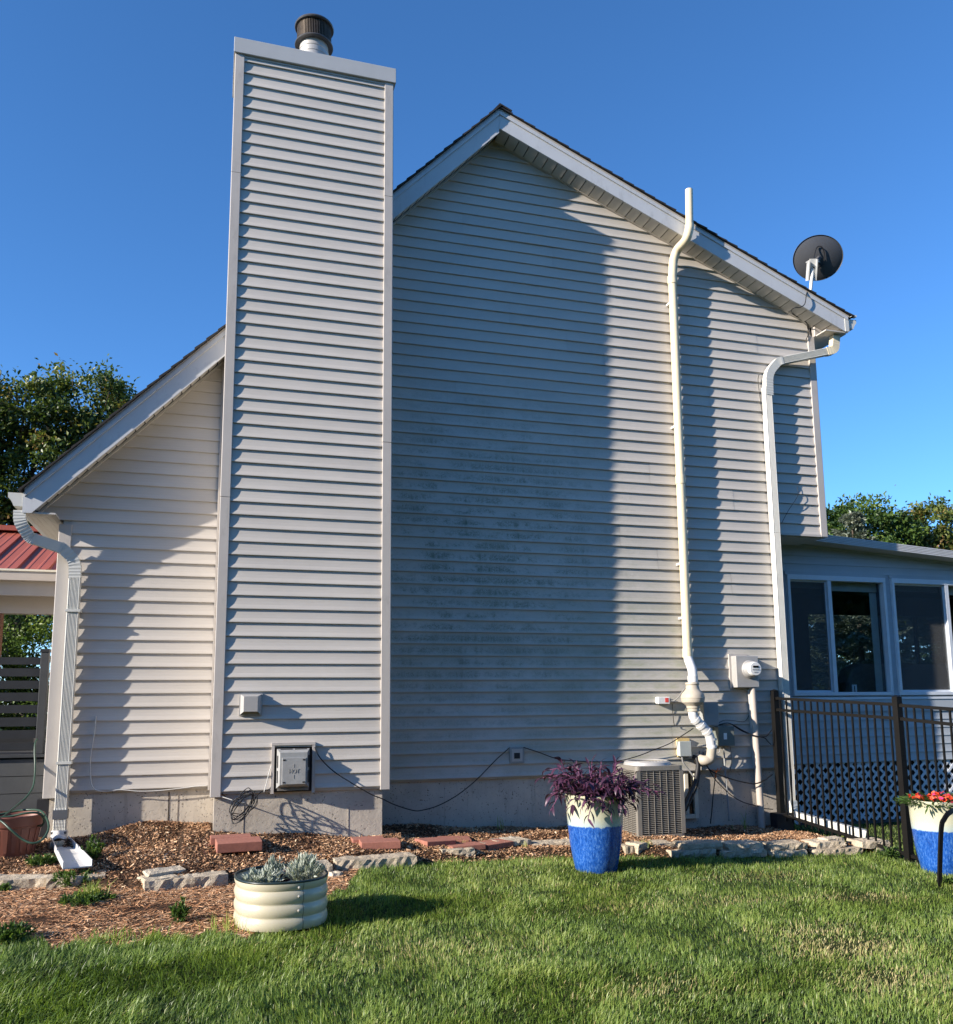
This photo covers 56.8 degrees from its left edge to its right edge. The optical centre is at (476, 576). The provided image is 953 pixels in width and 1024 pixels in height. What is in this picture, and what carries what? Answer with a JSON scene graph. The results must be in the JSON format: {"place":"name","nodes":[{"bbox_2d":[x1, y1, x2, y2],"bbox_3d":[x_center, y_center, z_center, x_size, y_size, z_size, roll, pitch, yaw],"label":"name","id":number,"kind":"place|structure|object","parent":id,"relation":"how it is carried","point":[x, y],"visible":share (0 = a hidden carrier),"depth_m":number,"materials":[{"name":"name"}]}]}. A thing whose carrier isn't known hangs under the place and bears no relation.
{"place":"outdoors","nodes":[
{"label":"outdoors","id":0,"kind":"place"},
{"bbox_2d":[0,738,35,750],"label":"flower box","id":1,"kind":"object","parent":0,"point":[15,740],"visible":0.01,"depth_m":9.09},
{"bbox_2d":[0,822,952,1023],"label":"grass","id":2,"kind":"structure","parent":0,"point":[102,954],"depth_m":4.94,"materials":[{"name":"plant"}]},
{"bbox_2d":[0,721,952,1023],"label":"ground","id":3,"kind":"structure","parent":0,"point":[826,943],"depth_m":5.75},
{"bbox_2d":[0,882,12,891],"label":"weed","id":4,"kind":"object","parent":3,"relation":"on","point":[5,886],"visible":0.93,"depth_m":6.55,"materials":[{"name":"green plant"}]},
{"bbox_2d":[0,920,37,942],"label":"weed","id":5,"kind":"object","parent":3,"relation":"on","point":[19,929],"visible":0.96,"depth_m":5.26,"materials":[{"name":"green plant"}]},
{"bbox_2d":[0,742,49,838],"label":"deck","id":6,"kind":"structure","parent":3,"relation":"on","point":[16,774],"depth_m":8.25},
{"bbox_2d":[0,738,49,843],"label":"garden hose","id":7,"kind":"object","parent":6,"relation":"hanging from","point":[12,810],"visible":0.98,"depth_m":7.45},
{"bbox_2d":[0,649,50,753],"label":"deck railing","id":8,"kind":"object","parent":6,"relation":"on","point":[40,697],"visible":0.91,"depth_m":8.39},
{"bbox_2d":[0,525,56,666],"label":"pavilion","id":9,"kind":"structure","parent":6,"relation":"on","point":[27,577],"depth_m":10.88,"materials":[{"name":"red metal"}]},
{"bbox_2d":[0,872,50,890],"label":"edging stone","id":10,"kind":"object","parent":3,"relation":"on","point":[32,881],"visible":0.65,"depth_m":6.64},
{"bbox_2d":[0,614,53,741],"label":"leafy shrub","id":11,"kind":"object","parent":3,"relation":"on","point":[43,635],"visible":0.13,"depth_m":14.24,"materials":[{"name":"green plant"}]},
{"bbox_2d":[25,853,58,865],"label":"weed","id":12,"kind":"object","parent":3,"relation":"on","point":[42,860],"visible":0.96,"depth_m":7.18,"materials":[{"name":"green plant"}]},
{"bbox_2d":[47,841,64,848],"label":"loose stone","id":13,"kind":"object","parent":3,"relation":"on","point":[57,844],"visible":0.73,"depth_m":7.64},
{"bbox_2d":[0,352,138,728],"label":"maple tree","id":14,"kind":"object","parent":3,"relation":"on","point":[50,440],"visible":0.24,"depth_m":17.55,"materials":[{"name":"green plant"}]},
{"bbox_2d":[50,868,96,886],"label":"weed","id":15,"kind":"object","parent":3,"relation":"on","point":[69,873],"visible":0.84,"depth_m":6.65,"materials":[{"name":"green plant"}]},
{"bbox_2d":[45,870,105,890],"bbox_3d":[-3.069,2.331,6.760,0.424,0.099,0.260,2,-9,-19],"label":"edging stone","id":16,"kind":"object","parent":3,"relation":"on","point":[78,879],"visible":0.54,"depth_m":6.65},
{"bbox_2d":[57,889,118,906],"bbox_3d":[-2.723,2.261,6.176,0.399,0.119,0.423,2,-9,-17],"label":"weed","id":17,"kind":"object","parent":3,"relation":"on","point":[82,900],"visible":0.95,"depth_m":6.12,"materials":[{"name":"green plant"}]},
{"bbox_2d":[71,877,112,901],"bbox_3d":[-2.727,2.220,6.250,0.318,0.196,0.305,2,-9,-17],"label":"grass clump","id":18,"kind":"object","parent":3,"relation":"on","point":[92,890],"visible":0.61,"depth_m":6.24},
{"bbox_2d":[80,832,104,859],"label":"weed","id":19,"kind":"object","parent":3,"relation":"on","point":[97,849],"visible":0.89,"depth_m":7.27,"materials":[{"name":"green plant"}]},
{"bbox_2d":[137,873,177,885],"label":"edging stone","id":20,"kind":"object","parent":3,"relation":"on","point":[143,878],"visible":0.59,"depth_m":6.64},
{"bbox_2d":[144,865,185,876],"bbox_3d":[-2.404,2.278,6.788,0.303,0.046,0.116,8,0,-45],"label":"stone chip","id":21,"kind":"object","parent":20,"relation":"on","point":[177,869],"visible":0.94,"depth_m":6.77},
{"bbox_2d":[0,867,359,948],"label":"shredded mulch","id":22,"kind":"object","parent":3,"relation":"on","point":[152,901],"visible":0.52,"depth_m":5.94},
{"bbox_2d":[59,924,170,947],"bbox_3d":[-2.169,2.141,5.306,0.630,0.111,0.357,2,-9,-17],"label":"grass clump","id":23,"kind":"object","parent":22,"relation":"on","point":[105,934],"visible":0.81,"depth_m":5.30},
{"bbox_2d":[169,895,192,923],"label":"weed","id":24,"kind":"object","parent":3,"relation":"on","point":[180,912],"visible":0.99,"depth_m":5.69,"materials":[{"name":"green plant"}]},
{"bbox_2d":[143,870,228,890],"bbox_3d":[-2.230,2.331,6.738,0.628,0.102,0.241,3,-9,-25],"label":"edging stone","id":25,"kind":"object","parent":3,"relation":"on","point":[197,879],"visible":0.84,"depth_m":6.67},
{"bbox_2d":[199,911,253,935],"bbox_3d":[-1.491,2.140,5.537,0.445,0.158,0.343,-2,-9,12],"label":"grass clump","id":26,"kind":"object","parent":3,"relation":"on","point":[227,924],"visible":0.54,"depth_m":5.49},
{"bbox_2d":[233,864,328,931],"bbox_3d":[-1.273,2.076,5.723,0.597,0.294,0.666,2,-9,-17],"label":"corrugated planter","id":27,"kind":"object","parent":3,"relation":"on","point":[279,906],"visible":0.88,"depth_m":5.44,"materials":[{"name":"beige"}]},
{"bbox_2d":[240,861,285,881],"bbox_3d":[-1.385,1.951,5.689,0.309,0.211,0.318,2,-9,-17],"label":"silver plant","id":28,"kind":"object","parent":27,"relation":"on","point":[267,876],"visible":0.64,"depth_m":5.67,"materials":[{"name":"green plant"}]},
{"bbox_2d":[266,852,285,871],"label":"silver plant","id":29,"kind":"object","parent":27,"relation":"on","point":[276,863],"visible":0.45,"depth_m":5.85,"materials":[{"name":"green plant"}]},
{"bbox_2d":[279,867,291,881],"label":"plant","id":30,"kind":"object","parent":27,"relation":"on","point":[286,880],"visible":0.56,"depth_m":5.74,"materials":[{"name":"green plant"}]},
{"bbox_2d":[281,851,326,881],"bbox_3d":[-1.139,1.936,5.787,0.313,0.260,0.312,2,-9,-17],"label":"silver plant","id":31,"kind":"object","parent":27,"relation":"on","point":[304,866],"visible":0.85,"depth_m":5.74,"materials":[{"name":"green plant"}]},
{"bbox_2d":[316,859,332,871],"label":"edging stone","id":32,"kind":"object","parent":3,"relation":"on","point":[329,864],"visible":0.23,"depth_m":7.18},
{"bbox_2d":[328,870,342,877],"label":"loose stone","id":33,"kind":"object","parent":3,"relation":"on","point":[337,873],"visible":0.65,"depth_m":7.07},
{"bbox_2d":[351,836,383,843],"bbox_3d":[-1.000,2.418,8.055,0.290,0.060,0.170,2,-9,-15],"label":"brick","id":34,"kind":"object","parent":3,"relation":"on","point":[355,840],"visible":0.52,"depth_m":8.03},
{"bbox_2d":[331,852,416,870],"bbox_3d":[-0.881,2.437,7.533,0.720,0.095,0.281,3,-9,-20],"label":"edging stone","id":35,"kind":"object","parent":3,"relation":"on","point":[368,861],"visible":0.85,"depth_m":7.45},
{"bbox_2d":[359,838,400,848],"bbox_3d":[-0.871,2.393,7.886,0.350,0.065,0.230,1,-9,-13],"label":"brick","id":36,"kind":"object","parent":3,"relation":"on","point":[385,843],"visible":0.89,"depth_m":7.80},
{"bbox_2d":[8,13,856,838],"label":"house","id":37,"kind":"structure","parent":3,"relation":"on","point":[370,485],"depth_m":9.37,"materials":[{"name":"plastic"}]},
{"bbox_2d":[13,510,81,840],"bbox_3d":[-3.994,0.940,8.071,0.611,3.082,0.221,3,-9,-20],"label":"downspout","id":38,"kind":"object","parent":37,"relation":"attached to","point":[64,762],"visible":0.86,"depth_m":8.14,"materials":[{"name":"white metal"}]},
{"bbox_2d":[89,716,207,791],"bbox_3d":[-3.090,1.676,8.349,1.064,0.710,0.028,2,-9,-17],"label":"cable","id":39,"kind":"object","parent":37,"relation":"attached to","point":[123,789],"visible":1,"depth_m":8.23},
{"bbox_2d":[222,787,270,823],"bbox_3d":[-2.053,2.021,7.848,0.451,0.347,0.252,2,-9,-17],"label":"coiled cable","id":40,"kind":"object","parent":37,"relation":"hanging from","point":[247,808],"visible":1,"depth_m":7.80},
{"bbox_2d":[239,693,262,715],"bbox_3d":[-2.060,1.169,8.034,0.206,0.199,0.114,2,-9,-17],"label":"dryer vent","id":41,"kind":"object","parent":37,"relation":"attached to","point":[250,704],"visible":1,"depth_m":8.00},
{"bbox_2d":[270,742,314,793],"bbox_3d":[-1.675,1.750,8.049,0.394,0.456,0.134,2,-9,-17],"label":"fireplace vent","id":42,"kind":"object","parent":37,"relation":"attached to","point":[292,769],"visible":1,"depth_m":8.02,"materials":[{"name":"metal"}]},
{"bbox_2d":[314,747,508,810],"bbox_3d":[-0.590,1.998,8.723,2.202,0.682,0.309,7,-11,-40],"label":"cable","id":43,"kind":"object","parent":42,"relation":"attached to","point":[395,804],"visible":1,"depth_m":8.65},
{"bbox_2d":[509,747,523,763],"bbox_3d":[0.423,1.905,9.384,0.160,0.170,0.034,2,-9,-17],"label":"cable outlet","id":44,"kind":"object","parent":37,"relation":"attached to","point":[516,754],"visible":1,"depth_m":9.37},
{"bbox_2d":[524,728,693,761],"bbox_3d":[1.467,1.858,9.666,2.012,0.354,0.028,2,-9,-15],"label":"cable","id":45,"kind":"object","parent":37,"relation":"attached to","point":[618,760],"visible":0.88,"depth_m":9.67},
{"bbox_2d":[655,697,669,703],"bbox_3d":[2.094,1.402,9.947,0.158,0.081,0.059,2,-9,-17],"label":"alarm box","id":46,"kind":"object","parent":37,"relation":"attached to","point":[662,700],"visible":1,"depth_m":9.92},
{"bbox_2d":[676,738,691,756],"bbox_3d":[2.326,1.924,9.904,0.173,0.204,0.120,2,-9,-17],"label":"disconnect box","id":47,"kind":"object","parent":37,"relation":"attached to","point":[683,748],"visible":1,"depth_m":9.85,"materials":[{"name":"white metal"}]},
{"bbox_2d":[683,773,698,818],"bbox_3d":[2.359,2.470,9.912,0.264,0.490,0.044,2,-9,-17],"label":"basement window","id":48,"kind":"structure","parent":37,"relation":"attached to","point":[692,811],"depth_m":9.91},
{"bbox_2d":[666,188,716,764],"bbox_3d":[2.465,-1.275,10.306,0.398,6.838,0.358,-2,-9,9],"label":"vent pipe","id":49,"kind":"object","parent":37,"relation":"attached to","point":[692,697],"visible":1,"depth_m":10.28,"materials":[{"name":"plastic"}]},
{"bbox_2d":[699,702,718,724],"bbox_3d":[2.649,1.569,10.059,0.197,0.260,0.116,2,-9,-17],"label":"utility box","id":50,"kind":"object","parent":37,"relation":"attached to","point":[708,713],"visible":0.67,"depth_m":10.01,"materials":[{"name":"metal"}]},
{"bbox_2d":[710,778,715,823],"bbox_3d":[2.661,2.501,9.929,0.103,0.554,0.020,1,-9,-10],"label":"cable","id":51,"kind":"object","parent":37,"relation":"attached to","point":[712,801],"visible":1,"depth_m":9.92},
{"bbox_2d":[713,726,734,745],"bbox_3d":[2.823,1.824,10.068,0.215,0.218,0.126,2,-9,-17],"label":"utility box","id":52,"kind":"object","parent":37,"relation":"attached to","point":[724,735],"visible":0.94,"depth_m":10.01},
{"bbox_2d":[723,746,729,820],"bbox_3d":[2.833,2.342,10.017,0.041,0.847,0.025,2,-9,-17],"label":"riser","id":53,"kind":"object","parent":37,"relation":"attached to","point":[726,783],"visible":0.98,"depth_m":10.00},
{"bbox_2d":[702,752,772,783],"bbox_3d":[2.981,2.179,10.026,0.891,0.370,0.073,2,-9,-15],"label":"cable","id":54,"kind":"object","parent":37,"relation":"attached to","point":[737,780],"visible":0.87,"depth_m":9.98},
{"bbox_2d":[709,770,772,809],"bbox_3d":[2.997,2.392,10.030,0.855,0.556,0.061,2,-9,-17],"label":"cable","id":55,"kind":"object","parent":37,"relation":"attached to","point":[733,796],"visible":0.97,"depth_m":9.99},
{"bbox_2d":[728,654,760,688],"bbox_3d":[3.121,1.095,10.203,0.322,0.399,0.252,2,-9,-17],"label":"electric meter","id":56,"kind":"object","parent":37,"relation":"attached to","point":[744,670],"visible":1,"depth_m":10.19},
{"bbox_2d":[748,690,753,768],"bbox_3d":[3.188,1.772,10.216,0.030,0.896,0.053,-8,-11,40],"label":"flat conduit","id":57,"kind":"object","parent":37,"relation":"attached to","point":[751,729],"visible":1,"depth_m":10.21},
{"bbox_2d":[749,688,764,827],"bbox_3d":[3.221,2.128,10.127,0.100,1.665,0.076,2,-9,-17],"label":"conduit","id":58,"kind":"object","parent":37,"relation":"attached to","point":[757,757],"visible":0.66,"depth_m":10.11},
{"bbox_2d":[791,292,809,339],"bbox_3d":[4.090,-3.329,11.152,0.220,0.581,0.422,-3,-9,19],"label":"cable","id":59,"kind":"object","parent":37,"relation":"attached to","point":[798,317],"visible":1,"depth_m":11.17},
{"bbox_2d":[761,334,866,836],"bbox_3d":[4.163,-0.090,10.452,1.128,6.112,0.678,2,-9,-17],"label":"downspout","id":60,"kind":"object","parent":37,"relation":"attached to","point":[767,392],"visible":0.78,"depth_m":10.60,"materials":[{"name":"plastic"}]},
{"bbox_2d":[793,235,842,289],"bbox_3d":[4.401,-3.923,11.550,0.825,1.125,0.429,5,-10,-31],"label":"satellite dish","id":61,"kind":"object","parent":37,"relation":"on","point":[817,257],"visible":0.88,"depth_m":11.61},
{"bbox_2d":[0,819,872,891],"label":"wood mulch","id":62,"kind":"object","parent":3,"relation":"on","point":[473,831],"visible":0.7,"depth_m":7.91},
{"bbox_2d":[0,811,45,857],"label":"terracotta pot","id":63,"kind":"object","parent":62,"relation":"on","point":[25,827],"visible":0.9,"depth_m":7.36,"materials":[{"name":"ceramic"}]},
{"bbox_2d":[51,836,92,868],"bbox_3d":[-3.403,2.285,7.335,0.208,0.083,1.329,4,-10,-30],"label":"splash trough","id":64,"kind":"object","parent":62,"relation":"on","point":[67,857],"visible":0.85,"depth_m":7.12,"materials":[{"name":"white plastic"}]},
{"bbox_2d":[210,833,250,844],"bbox_3d":[-2.132,2.274,7.629,0.340,0.060,0.180,2,-9,-17],"label":"brick","id":65,"kind":"object","parent":62,"relation":"on","point":[212,839],"visible":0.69,"depth_m":7.58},
{"bbox_2d":[215,836,261,852],"bbox_3d":[-2.018,2.272,7.464,0.370,0.080,0.190,3,-3,-21],"label":"brick","id":66,"kind":"object","parent":62,"relation":"on","point":[237,844],"visible":1,"depth_m":7.40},
{"bbox_2d":[414,837,455,846],"bbox_3d":[-0.389,2.462,8.169,0.300,0.050,0.260,6,-11,-30],"label":"brick","id":67,"kind":"object","parent":62,"relation":"on","point":[433,841],"visible":0.91,"depth_m":8.09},
{"bbox_2d":[477,838,513,849],"bbox_3d":[0.152,2.537,8.342,0.300,0.050,0.260,3,-10,-35],"label":"brick","id":68,"kind":"object","parent":62,"relation":"on","point":[492,844],"visible":0.7,"depth_m":8.28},
{"bbox_2d":[613,759,685,836],"bbox_3d":[1.800,2.328,9.257,0.543,0.779,0.558,2,-9,-17],"label":"air conditioner","id":69,"kind":"object","parent":62,"relation":"on","point":[653,815],"visible":0.88,"depth_m":9.03,"materials":[{"name":"metal"}]},
{"bbox_2d":[685,755,699,810],"bbox_3d":[2.346,2.281,9.685,0.094,0.606,0.499,-6,-10,33],"label":"insulated pipe","id":70,"kind":"object","parent":69,"relation":"attached to","point":[694,783],"visible":0.86,"depth_m":9.78,"materials":[{"name":"rubber"}]},
{"bbox_2d":[686,775,699,810],"bbox_3d":[2.381,2.320,9.718,0.030,0.482,0.428,-7,-11,37],"label":"insulated pipe","id":71,"kind":"object","parent":69,"relation":"attached to","point":[689,803],"visible":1,"depth_m":9.70,"materials":[{"name":"rubber"}]},
{"bbox_2d":[438,836,471,842],"bbox_3d":[-0.214,2.514,8.383,0.300,0.050,0.220,2,-6,-10],"label":"brick","id":72,"kind":"object","parent":3,"relation":"on","point":[464,838],"visible":0.51,"depth_m":8.36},
{"bbox_2d":[441,846,474,856],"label":"edging stone","id":73,"kind":"object","parent":3,"relation":"on","point":[469,851],"visible":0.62,"depth_m":7.91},
{"bbox_2d":[448,841,485,849],"bbox_3d":[-0.118,2.495,8.130,0.330,0.050,0.240,2,-11,-23],"label":"brick","id":74,"kind":"object","parent":3,"relation":"on","point":[475,845],"visible":0.66,"depth_m":8.07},
{"bbox_2d":[495,837,529,846],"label":"edging stone","id":75,"kind":"object","parent":3,"relation":"on","point":[518,841],"visible":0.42,"depth_m":8.44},
{"bbox_2d":[530,838,569,845],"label":"edging stone","id":76,"kind":"object","parent":3,"relation":"on","point":[565,841],"visible":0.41,"depth_m":8.51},
{"bbox_2d":[565,792,623,873],"bbox_3d":[1.017,2.198,7.578,0.512,0.645,0.512,2,-9,-17],"label":"glazed planter","id":77,"kind":"object","parent":3,"relation":"on","point":[597,849],"visible":0.77,"depth_m":7.38,"materials":[{"name":"ceramic"}]},
{"bbox_2d":[535,755,666,828],"bbox_3d":[1.066,1.828,7.626,1.136,0.614,1.061,2,-9,-17],"label":"purple plant","id":78,"kind":"object","parent":77,"relation":"in","point":[587,787],"visible":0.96,"depth_m":7.46,"materials":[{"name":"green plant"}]},
{"bbox_2d":[621,845,633,853],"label":"edging stone","id":79,"kind":"object","parent":3,"relation":"on","point":[628,849],"visible":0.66,"depth_m":8.29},
{"bbox_2d":[626,841,648,854],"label":"edging stone","id":80,"kind":"object","parent":3,"relation":"on","point":[639,847],"visible":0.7,"depth_m":8.32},
{"bbox_2d":[640,839,674,846],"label":"edging stone","id":81,"kind":"object","parent":3,"relation":"on","point":[663,842],"visible":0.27,"depth_m":8.54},
{"bbox_2d":[666,847,715,858],"bbox_3d":[2.017,2.630,8.409,0.482,0.082,0.280,2,-9,-15],"label":"edging stone","id":82,"kind":"object","parent":3,"relation":"on","point":[676,852],"visible":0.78,"depth_m":8.30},
{"bbox_2d":[672,838,722,849],"bbox_3d":[2.117,2.585,8.477,0.412,0.080,0.283,2,-9,-15],"label":"edging stone","id":83,"kind":"object","parent":82,"relation":"on","point":[700,844],"visible":0.96,"depth_m":8.38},
{"bbox_2d":[715,849,765,857],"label":"edging stone","id":84,"kind":"object","parent":3,"relation":"on","point":[752,853],"visible":0.64,"depth_m":8.38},
{"bbox_2d":[719,838,764,850],"bbox_3d":[2.554,2.608,8.557,0.385,0.083,0.284,2,-9,-15],"label":"edging stone","id":85,"kind":"object","parent":84,"relation":"on","point":[740,845],"visible":0.91,"depth_m":8.46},
{"bbox_2d":[770,812,793,830],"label":"edging block","id":86,"kind":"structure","parent":3,"relation":"on","point":[778,821],"depth_m":10.04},
{"bbox_2d":[765,849,806,857],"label":"edging stone","id":87,"kind":"object","parent":3,"relation":"on","point":[790,852],"visible":0.48,"depth_m":8.47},
{"bbox_2d":[759,839,808,850],"bbox_3d":[2.995,2.632,8.625,0.428,0.082,0.287,2,-9,-15],"label":"edging stone","id":88,"kind":"object","parent":87,"relation":"on","point":[785,845],"visible":0.93,"depth_m":8.52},
{"bbox_2d":[801,838,844,848],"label":"edging stone","id":89,"kind":"object","parent":3,"relation":"on","point":[816,843],"visible":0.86,"depth_m":8.68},
{"bbox_2d":[818,836,844,845],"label":"loose stone","id":90,"kind":"object","parent":3,"relation":"on","point":[830,838],"visible":0.53,"depth_m":8.80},
{"bbox_2d":[808,844,863,855],"bbox_3d":[3.511,2.716,8.734,0.544,0.082,0.288,2,-9,-15],"label":"edging stone","id":91,"kind":"object","parent":3,"relation":"on","point":[848,849],"visible":0.7,"depth_m":8.63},
{"bbox_2d":[808,614,872,689],"bbox_3d":[10.451,2.450,26.303,4.810,6.341,4.544,2,-9,-17],"label":"spruce tree","id":92,"kind":"object","parent":3,"relation":"on","point":[813,628],"visible":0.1,"depth_m":25.98,"materials":[{"name":"green plant"}]},
{"bbox_2d":[770,689,952,862],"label":"metal fence","id":93,"kind":"object","parent":3,"relation":"on","point":[898,719],"visible":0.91,"depth_m":9.01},
{"bbox_2d":[781,535,952,800],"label":"sunroom","id":94,"kind":"structure","parent":3,"relation":"on","point":[883,585],"depth_m":11.67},
{"bbox_2d":[785,574,893,695],"bbox_3d":[4.697,0.775,11.492,1.523,1.550,0.155,2,-9,-17],"label":"window","id":95,"kind":"structure","parent":94,"relation":"in","point":[830,583],"depth_m":11.53,"materials":[{"name":"white plastic"}]},
{"bbox_2d":[794,759,952,824],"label":"lattice skirting","id":96,"kind":"object","parent":94,"relation":"attached to","point":[893,819],"visible":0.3,"depth_m":11.22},
{"bbox_2d":[890,578,952,694],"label":"window","id":97,"kind":"structure","parent":94,"relation":"in","point":[906,585],"depth_m":11.90,"materials":[{"name":"white plastic"}]},
{"bbox_2d":[809,510,925,689],"bbox_3d":[9.546,1.614,22.038,3.543,6.760,3.911,-1,-8,4],"label":"spruce tree","id":98,"kind":"object","parent":3,"relation":"on","point":[850,519],"visible":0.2,"depth_m":21.93,"materials":[{"name":"green plant"}]},
{"bbox_2d":[808,484,940,664],"bbox_3d":[11.944,1.501,27.907,6.979,8.671,4.413,2,-9,-17],"label":"deciduous tree","id":99,"kind":"object","parent":3,"relation":"on","point":[889,527],"visible":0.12,"depth_m":27.72,"materials":[{"name":"green plant"}]},
{"bbox_2d":[811,643,940,689],"bbox_3d":[17.412,4.232,32.489,17.016,4.617,5.116,3,-9,-20],"label":"hedge","id":100,"kind":"object","parent":3,"relation":"on","point":[925,657],"visible":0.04,"depth_m":31.30,"materials":[{"name":"green plant"}]},
{"bbox_2d":[866,846,890,852],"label":"edging stone","id":101,"kind":"object","parent":3,"relation":"on","point":[872,849],"visible":0.17,"depth_m":8.79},
{"bbox_2d":[846,837,889,847],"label":"edging stone","id":102,"kind":"object","parent":101,"relation":"on","point":[864,842],"visible":0.88,"depth_m":8.78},
{"bbox_2d":[876,845,899,858],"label":"weed","id":103,"kind":"object","parent":3,"relation":"on","point":[889,852],"visible":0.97,"depth_m":8.52,"materials":[{"name":"green plant"}]},
{"bbox_2d":[900,617,944,663],"bbox_3d":[12.524,2.349,23.175,3.780,5.584,4.208,2,-9,-17],"label":"spruce tree","id":104,"kind":"object","parent":3,"relation":"on","point":[929,639],"visible":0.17,"depth_m":23.26,"materials":[{"name":"green plant"}]},
{"bbox_2d":[895,490,952,662],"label":"deciduous tree","id":105,"kind":"object","parent":3,"relation":"on","point":[940,536],"visible":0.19,"depth_m":28.44,"materials":[{"name":"green plant"}]},
{"bbox_2d":[908,799,952,875],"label":"glazed planter","id":106,"kind":"object","parent":3,"relation":"on","point":[925,828],"visible":0.66,"depth_m":7.77,"materials":[{"name":"ceramic"}]},
{"bbox_2d":[891,791,952,813],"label":"flowering plant","id":107,"kind":"object","parent":106,"relation":"in","point":[910,798],"visible":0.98,"depth_m":7.88,"materials":[{"name":"red plant"}]},
{"bbox_2d":[936,876,952,884],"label":"weed","id":108,"kind":"object","parent":3,"relation":"on","point":[945,879],"visible":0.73,"depth_m":7.32,"materials":[{"name":"green plant"}]},
{"bbox_2d":[937,808,952,886],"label":"garden rail","id":109,"kind":"object","parent":3,"relation":"on","point":[946,815],"visible":0.96,"depth_m":7.32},
{"bbox_2d":[0,0,952,689],"label":"sky","id":110,"kind":"structure","parent":0,"point":[787,123],"materials":[{"name":"blue"}]},
{"bbox_2d":[838,664,885,695],"bbox_3d":[5.227,1.781,12.431,0.760,1.050,0.950,2,-9,-17],"label":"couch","id":111,"kind":"object","parent":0,"point":[861,677],"visible":0.12,"depth_m":12.02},
{"bbox_2d":[901,664,948,689],"bbox_3d":[6.564,1.834,12.880,1.780,1.050,0.950,2,-9,-17],"label":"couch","id":112,"kind":"object","parent":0,"point":[924,676],"visible":0.11,"depth_m":12.36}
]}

